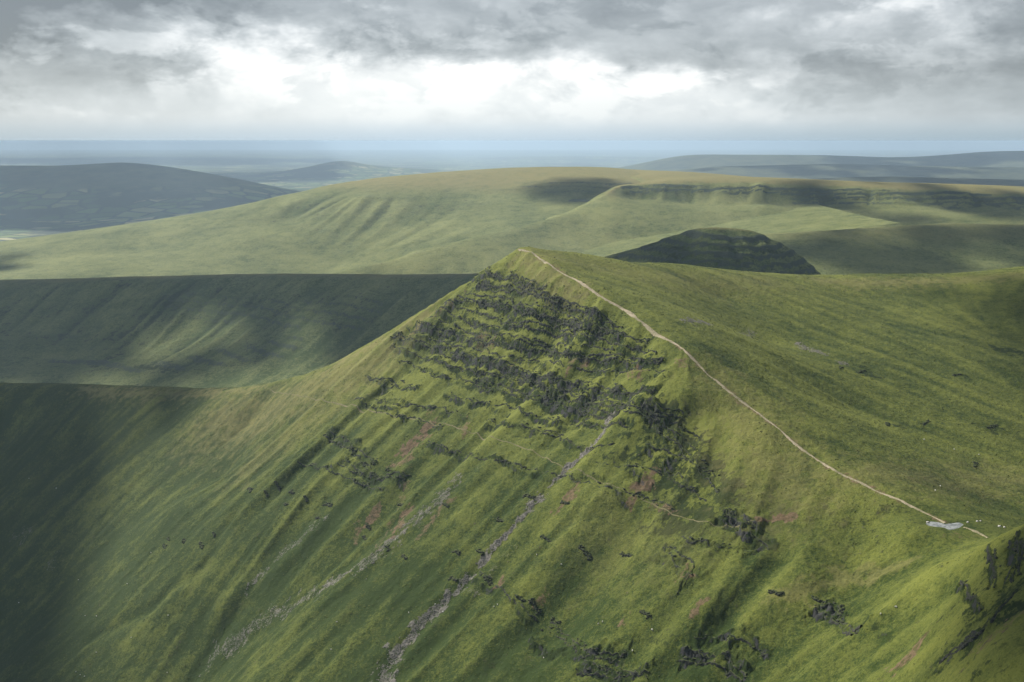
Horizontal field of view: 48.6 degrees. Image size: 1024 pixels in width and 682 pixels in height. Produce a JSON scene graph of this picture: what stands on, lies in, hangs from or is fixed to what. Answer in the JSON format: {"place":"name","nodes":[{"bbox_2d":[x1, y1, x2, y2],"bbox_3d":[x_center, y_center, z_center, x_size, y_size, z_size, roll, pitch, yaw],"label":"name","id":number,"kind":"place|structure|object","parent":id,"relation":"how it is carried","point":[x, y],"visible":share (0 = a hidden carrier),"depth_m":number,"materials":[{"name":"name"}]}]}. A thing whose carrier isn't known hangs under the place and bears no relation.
{"place":"outdoors","nodes":[
{"label":"outdoors","id":0,"kind":"place"},
{"bbox_2d":[46,213,193,230],"bbox_3d":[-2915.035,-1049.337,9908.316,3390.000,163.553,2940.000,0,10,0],"label":"hill","id":1,"kind":"structure","parent":0,"point":[81,225],"depth_m":9486.86,"materials":[{"name":"green plant"}]},
{"bbox_2d":[0,163,305,219],"bbox_3d":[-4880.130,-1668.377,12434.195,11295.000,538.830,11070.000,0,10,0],"label":"hill","id":2,"kind":"structure","parent":0,"point":[100,191],"depth_m":11751.83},
{"bbox_2d":[247,161,461,179],"bbox_3d":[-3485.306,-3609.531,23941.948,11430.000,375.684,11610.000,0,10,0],"label":"hill","id":3,"kind":"structure","parent":0,"point":[341,170],"depth_m":22391.30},
{"bbox_2d":[0,227,820,387],"bbox_3d":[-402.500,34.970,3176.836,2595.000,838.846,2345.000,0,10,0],"label":"hill","id":4,"kind":"structure","parent":0,"point":[216,331],"depth_m":2672.47,"materials":[{"name":"green plant"}]},
{"bbox_2d":[0,167,898,279],"bbox_3d":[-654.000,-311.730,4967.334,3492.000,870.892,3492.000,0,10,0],"label":"hill","id":5,"kind":"structure","parent":0,"point":[334,228],"depth_m":4419.45,"materials":[{"name":"green plant"}]},
{"bbox_2d":[0,247,1023,681],"bbox_3d":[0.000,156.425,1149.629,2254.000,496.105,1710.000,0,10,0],"label":"hill","id":6,"kind":"structure","parent":0,"point":[58,559],"depth_m":927.25,"materials":[{"name":"green plant"}]},
{"bbox_2d":[274,481,280,491],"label":"rock outcrop","id":7,"kind":"object","parent":6,"relation":"on","point":[278,487],"visible":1,"depth_m":1061.03,"materials":[{"name":"grey stone"}]},
{"bbox_2d":[322,502,332,506],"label":"rock outcrop","id":8,"kind":"object","parent":6,"relation":"on","point":[328,505],"visible":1,"depth_m":996.77,"materials":[{"name":"grey stone"}]},
{"bbox_2d":[297,461,382,490],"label":"crag","id":9,"kind":"structure","parent":6,"relation":"on","point":[354,479],"depth_m":1016.41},
{"bbox_2d":[323,427,377,467],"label":"crag","id":10,"kind":"structure","parent":6,"relation":"on","point":[347,440],"depth_m":1056.09,"materials":[{"name":"grey stone"}]},
{"bbox_2d":[337,459,409,481],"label":"crag","id":11,"kind":"structure","parent":6,"relation":"on","point":[381,480],"depth_m":996.64,"materials":[{"name":"grey stone"}]},
{"bbox_2d":[365,374,417,390],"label":"crag","id":12,"kind":"structure","parent":6,"relation":"on","point":[375,378],"depth_m":1117.74,"materials":[{"name":"grey stone"}]},
{"bbox_2d":[354,397,443,428],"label":"crag","id":13,"kind":"structure","parent":6,"relation":"on","point":[415,417],"depth_m":1050.68,"materials":[{"name":"grey stone"}]},
{"bbox_2d":[375,398,473,421],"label":"crag","id":14,"kind":"structure","parent":6,"relation":"on","point":[431,407],"depth_m":1047.20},
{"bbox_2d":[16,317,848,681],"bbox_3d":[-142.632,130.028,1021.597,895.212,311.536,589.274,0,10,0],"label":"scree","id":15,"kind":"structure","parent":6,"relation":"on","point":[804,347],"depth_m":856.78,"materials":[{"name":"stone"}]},
{"bbox_2d":[398,360,492,392],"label":"crag","id":16,"kind":"structure","parent":6,"relation":"on","point":[445,377],"depth_m":1066.75,"materials":[{"name":"grey stone"}]},
{"bbox_2d":[448,575,457,581],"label":"rock outcrop","id":17,"kind":"object","parent":6,"relation":"on","point":[452,578],"visible":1,"depth_m":822.09,"materials":[{"name":"grey stone"}]},
{"bbox_2d":[451,549,460,555],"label":"rock outcrop","id":18,"kind":"object","parent":6,"relation":"on","point":[457,551],"visible":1,"depth_m":844.20,"materials":[{"name":"grey stone"}]},
{"bbox_2d":[390,343,544,391],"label":"crag","id":19,"kind":"structure","parent":6,"relation":"on","point":[474,372],"depth_m":1049.80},
{"bbox_2d":[426,440,526,470],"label":"crag","id":20,"kind":"structure","parent":6,"relation":"on","point":[496,459],"depth_m":927.63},
{"bbox_2d":[483,575,491,585],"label":"rock outcrop","id":21,"kind":"object","parent":6,"relation":"on","point":[487,579],"visible":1,"depth_m":804.46,"materials":[{"name":"grey stone"}]},
{"bbox_2d":[495,516,504,521],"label":"rock outcrop","id":22,"kind":"object","parent":6,"relation":"on","point":[498,519],"visible":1,"depth_m":851.16,"materials":[{"name":"grey stone"}]},
{"bbox_2d":[444,392,559,420],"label":"crag","id":23,"kind":"structure","parent":6,"relation":"on","point":[479,402],"depth_m":984.51,"materials":[{"name":"grey stone"}]},
{"bbox_2d":[0,246,1023,681],"bbox_3d":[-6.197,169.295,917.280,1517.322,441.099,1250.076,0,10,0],"label":"grass tussocks","id":24,"kind":"object","parent":6,"relation":"on","point":[588,464],"depth_m":961.53,"materials":[{"name":"green plant"}]},
{"bbox_2d":[479,571,544,623],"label":"crag","id":25,"kind":"structure","parent":6,"relation":"on","point":[507,594],"depth_m":778.19,"materials":[{"name":"grey stone"}]},
{"bbox_2d":[485,266,545,290],"bbox_3d":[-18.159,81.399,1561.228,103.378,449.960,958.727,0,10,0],"label":"crag","id":26,"kind":"structure","parent":6,"relation":"on","point":[517,282],"depth_m":1104.15,"materials":[{"name":"grey stone"}]},
{"bbox_2d":[515,594,525,601],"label":"rock outcrop","id":27,"kind":"object","parent":6,"relation":"on","point":[520,598],"visible":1,"depth_m":768.92,"materials":[{"name":"grey stone"}]},
{"bbox_2d":[428,316,613,350],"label":"crag","id":28,"kind":"structure","parent":6,"relation":"on","point":[528,339],"depth_m":1031.83,"materials":[{"name":"grey stone"}]},
{"bbox_2d":[390,331,656,397],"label":"crag","id":29,"kind":"structure","parent":6,"relation":"on","point":[464,354],"depth_m":996.51,"materials":[{"name":"grey stone"}]},
{"bbox_2d":[442,299,605,336],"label":"crag","id":30,"kind":"structure","parent":6,"relation":"on","point":[515,322],"depth_m":1056.94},
{"bbox_2d":[487,418,563,435],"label":"crag","id":31,"kind":"structure","parent":6,"relation":"on","point":[524,426],"depth_m":934.15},
{"bbox_2d":[522,493,535,499],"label":"rock outcrop","id":32,"kind":"object","parent":6,"relation":"on","point":[528,495],"visible":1,"depth_m":854.29,"materials":[{"name":"grey stone"}]},
{"bbox_2d":[528,597,540,614],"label":"rock outcrop","id":33,"kind":"object","parent":6,"relation":"on","point":[533,603],"visible":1,"depth_m":760.90,"materials":[{"name":"grey stone"}]},
{"bbox_2d":[406,327,664,373],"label":"crag","id":34,"kind":"structure","parent":6,"relation":"on","point":[534,359],"depth_m":1016.01,"materials":[{"name":"grey stone"}]},
{"bbox_2d":[463,293,608,332],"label":"crag","id":35,"kind":"structure","parent":6,"relation":"on","point":[522,304],"depth_m":1052.07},
{"bbox_2d":[417,320,663,364],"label":"crag","id":36,"kind":"structure","parent":6,"relation":"on","point":[567,353],"depth_m":1007.49,"materials":[{"name":"grey stone"}]},
{"bbox_2d":[540,534,550,541],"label":"rock outcrop","id":37,"kind":"object","parent":6,"relation":"on","point":[545,537],"visible":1,"depth_m":806.24,"materials":[{"name":"grey stone"}]},
{"bbox_2d":[459,366,634,403],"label":"crag","id":38,"kind":"structure","parent":6,"relation":"on","point":[568,390],"depth_m":948.29,"materials":[{"name":"grey stone"}]},
{"bbox_2d":[474,376,620,420],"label":"crag","id":39,"kind":"structure","parent":6,"relation":"on","point":[566,406],"depth_m":944.26,"materials":[{"name":"grey stone"}]},
{"bbox_2d":[439,306,656,353],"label":"crag","id":40,"kind":"structure","parent":6,"relation":"on","point":[552,335],"depth_m":1025.61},
{"bbox_2d":[476,281,622,330],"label":"crag","id":41,"kind":"structure","parent":6,"relation":"on","point":[595,308],"depth_m":1036.94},
{"bbox_2d":[453,294,649,343],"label":"crag","id":42,"kind":"structure","parent":6,"relation":"on","point":[488,304],"depth_m":1038.08,"materials":[{"name":"grey stone"}]},
{"bbox_2d":[551,616,561,623],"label":"rock outcrop","id":43,"kind":"object","parent":6,"relation":"on","point":[557,621],"visible":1,"depth_m":747.72,"materials":[{"name":"grey stone"}]},
{"bbox_2d":[528,427,612,450],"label":"crag","id":44,"kind":"structure","parent":6,"relation":"on","point":[569,441],"depth_m":886.01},
{"bbox_2d":[540,621,625,663],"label":"crag","id":45,"kind":"structure","parent":6,"relation":"on","point":[592,649],"depth_m":701.65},
{"bbox_2d":[578,544,591,560],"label":"rock outcrop","id":46,"kind":"object","parent":6,"relation":"on","point":[588,555],"visible":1,"depth_m":777.87,"materials":[{"name":"grey stone"}]},
{"bbox_2d":[553,417,627,430],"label":"crag","id":47,"kind":"structure","parent":6,"relation":"on","point":[610,424],"depth_m":875.71,"materials":[{"name":"grey stone"}]},
{"bbox_2d":[527,467,682,510],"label":"crag","id":48,"kind":"structure","parent":6,"relation":"on","point":[638,492],"depth_m":809.80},
{"bbox_2d":[575,660,648,679],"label":"crag","id":49,"kind":"structure","parent":6,"relation":"on","point":[631,673],"depth_m":674.82,"materials":[{"name":"grey stone"}]},
{"bbox_2d":[544,387,683,418],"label":"crag","id":50,"kind":"structure","parent":6,"relation":"on","point":[615,405],"depth_m":859.40,"materials":[{"name":"grey stone"}]},
{"bbox_2d":[619,551,632,556],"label":"rock outcrop","id":51,"kind":"object","parent":6,"relation":"on","point":[622,553],"visible":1,"depth_m":760.73,"materials":[{"name":"grey stone"}]},
{"bbox_2d":[596,461,682,477],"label":"crag","id":52,"kind":"structure","parent":6,"relation":"on","point":[629,465],"depth_m":808.92,"materials":[{"name":"grey stone"}]},
{"bbox_2d":[639,609,651,618],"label":"rock outcrop","id":53,"kind":"object","parent":6,"relation":"on","point":[647,614],"visible":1,"depth_m":694.49,"materials":[{"name":"grey stone"}]},
{"bbox_2d":[639,401,701,449],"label":"crag","id":54,"kind":"structure","parent":6,"relation":"on","point":[659,419],"depth_m":834.20,"materials":[{"name":"grey stone"}]},
{"bbox_2d":[634,463,706,501],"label":"crag","id":55,"kind":"structure","parent":6,"relation":"on","point":[692,489],"depth_m":781.61,"materials":[{"name":"grey stone"}]},
{"bbox_2d":[663,545,694,592],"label":"crag","id":56,"kind":"structure","parent":6,"relation":"on","point":[682,555],"depth_m":720.80,"materials":[{"name":"grey stone"}]},
{"bbox_2d":[646,442,711,471],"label":"crag","id":57,"kind":"structure","parent":6,"relation":"on","point":[668,450],"depth_m":811.73,"materials":[{"name":"grey stone"}]},
{"bbox_2d":[655,423,722,492],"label":"crag","id":58,"kind":"structure","parent":6,"relation":"on","point":[684,456],"depth_m":804.41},
{"bbox_2d":[678,644,746,681],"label":"crag","id":59,"kind":"structure","parent":6,"relation":"on","point":[706,657],"depth_m":644.54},
{"bbox_2d":[682,535,755,554],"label":"crag","id":60,"kind":"structure","parent":6,"relation":"on","point":[695,541],"depth_m":724.03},
{"bbox_2d":[694,632,766,656],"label":"crag","id":61,"kind":"structure","parent":6,"relation":"on","point":[746,641],"depth_m":646.52,"materials":[{"name":"grey stone"}]},
{"bbox_2d":[722,508,773,548],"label":"crag","id":62,"kind":"structure","parent":6,"relation":"on","point":[727,515],"depth_m":725.05,"materials":[{"name":"grey stone"}]},
{"bbox_2d":[767,589,783,595],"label":"rock outcrop","id":63,"kind":"object","parent":6,"relation":"on","point":[770,591],"visible":1,"depth_m":660.34,"materials":[{"name":"grey stone"}]},
{"bbox_2d":[811,595,827,602],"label":"rock outcrop","id":64,"kind":"object","parent":6,"relation":"on","point":[815,598],"visible":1,"depth_m":649.65,"materials":[{"name":"grey stone"}]},
{"bbox_2d":[812,602,861,635],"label":"crag","id":65,"kind":"structure","parent":6,"relation":"on","point":[832,618],"depth_m":625.12,"materials":[{"name":"grey stone"}]},
{"bbox_2d":[836,604,844,623],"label":"rock outcrop","id":66,"kind":"object","parent":6,"relation":"on","point":[840,608],"visible":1,"depth_m":628.37,"materials":[{"name":"grey stone"}]},
{"bbox_2d":[959,580,983,612],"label":"crag","id":67,"kind":"structure","parent":6,"relation":"on","point":[970,596],"depth_m":508.60,"materials":[{"name":"grey stone"}]},
{"bbox_2d":[939,589,1018,663],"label":"crag","id":68,"kind":"structure","parent":6,"relation":"on","point":[971,639],"depth_m":468.41,"materials":[{"name":"grey stone"}]},
{"bbox_2d":[984,542,1001,587],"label":"crag","id":69,"kind":"structure","parent":6,"relation":"on","point":[991,558],"depth_m":515.03,"materials":[{"name":"grey stone"}]},
{"bbox_2d":[1007,531,1023,582],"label":"crag","id":70,"kind":"structure","parent":6,"relation":"on","point":[1017,548],"depth_m":491.82,"materials":[{"name":"grey stone"}]},
{"bbox_2d":[0,150,1023,240],"bbox_3d":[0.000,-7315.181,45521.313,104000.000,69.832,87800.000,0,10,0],"label":"ground","id":71,"kind":"structure","parent":0,"point":[241,164],"depth_m":45881.19,"materials":[{"name":"green plant"}]},
{"bbox_2d":[0,0,1023,149],"label":"sky","id":72,"kind":"structure","parent":0,"point":[75,74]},
{"bbox_2d":[273,391,754,527],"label":"path","id":73,"kind":"structure","parent":0,"point":[523,448],"depth_m":900.12,"materials":[{"name":"green plant"}]},
{"bbox_2d":[448,156,669,162],"bbox_3d":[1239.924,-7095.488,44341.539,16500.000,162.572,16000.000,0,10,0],"label":"hill","id":74,"kind":"structure","parent":0,"point":[560,159],"depth_m":41869.22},
{"bbox_2d":[330,169,1023,273],"bbox_3d":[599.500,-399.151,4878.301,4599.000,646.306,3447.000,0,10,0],"label":"hill","id":75,"kind":"structure","parent":0,"point":[654,202],"depth_m":3968.38,"materials":[{"name":"green plant"}]},
{"bbox_2d":[518,249,945,522],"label":"path","id":76,"kind":"structure","parent":0,"point":[649,328],"depth_m":873.21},
{"bbox_2d":[619,151,1023,170],"bbox_3d":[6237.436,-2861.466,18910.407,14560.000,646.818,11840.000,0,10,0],"label":"hill","id":77,"kind":"structure","parent":0,"point":[998,159],"depth_m":18805.14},
{"bbox_2d":[675,164,1023,179],"bbox_3d":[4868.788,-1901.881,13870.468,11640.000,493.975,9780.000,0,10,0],"label":"hill","id":78,"kind":"structure","parent":0,"point":[809,171],"depth_m":13772.94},
{"bbox_2d":[764,223,1023,274],"bbox_3d":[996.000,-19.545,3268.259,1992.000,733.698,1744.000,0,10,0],"label":"hill","id":79,"kind":"structure","parent":0,"point":[942,248],"depth_m":2879.36,"materials":[{"name":"green plant"}]},
{"bbox_2d":[818,177,1023,186],"bbox_3d":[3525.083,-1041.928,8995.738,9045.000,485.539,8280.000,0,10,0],"label":"hill","id":80,"kind":"structure","parent":0,"point":[1007,182],"depth_m":9172.06,"materials":[{"name":"green plant"}]},
{"bbox_2d":[926,522,963,529],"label":"water","id":81,"kind":"structure","parent":0,"point":[950,526],"depth_m":671.04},
{"bbox_2d":[963,527,987,537],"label":"path","id":82,"kind":"structure","parent":0,"point":[972,530],"depth_m":658.80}
]}

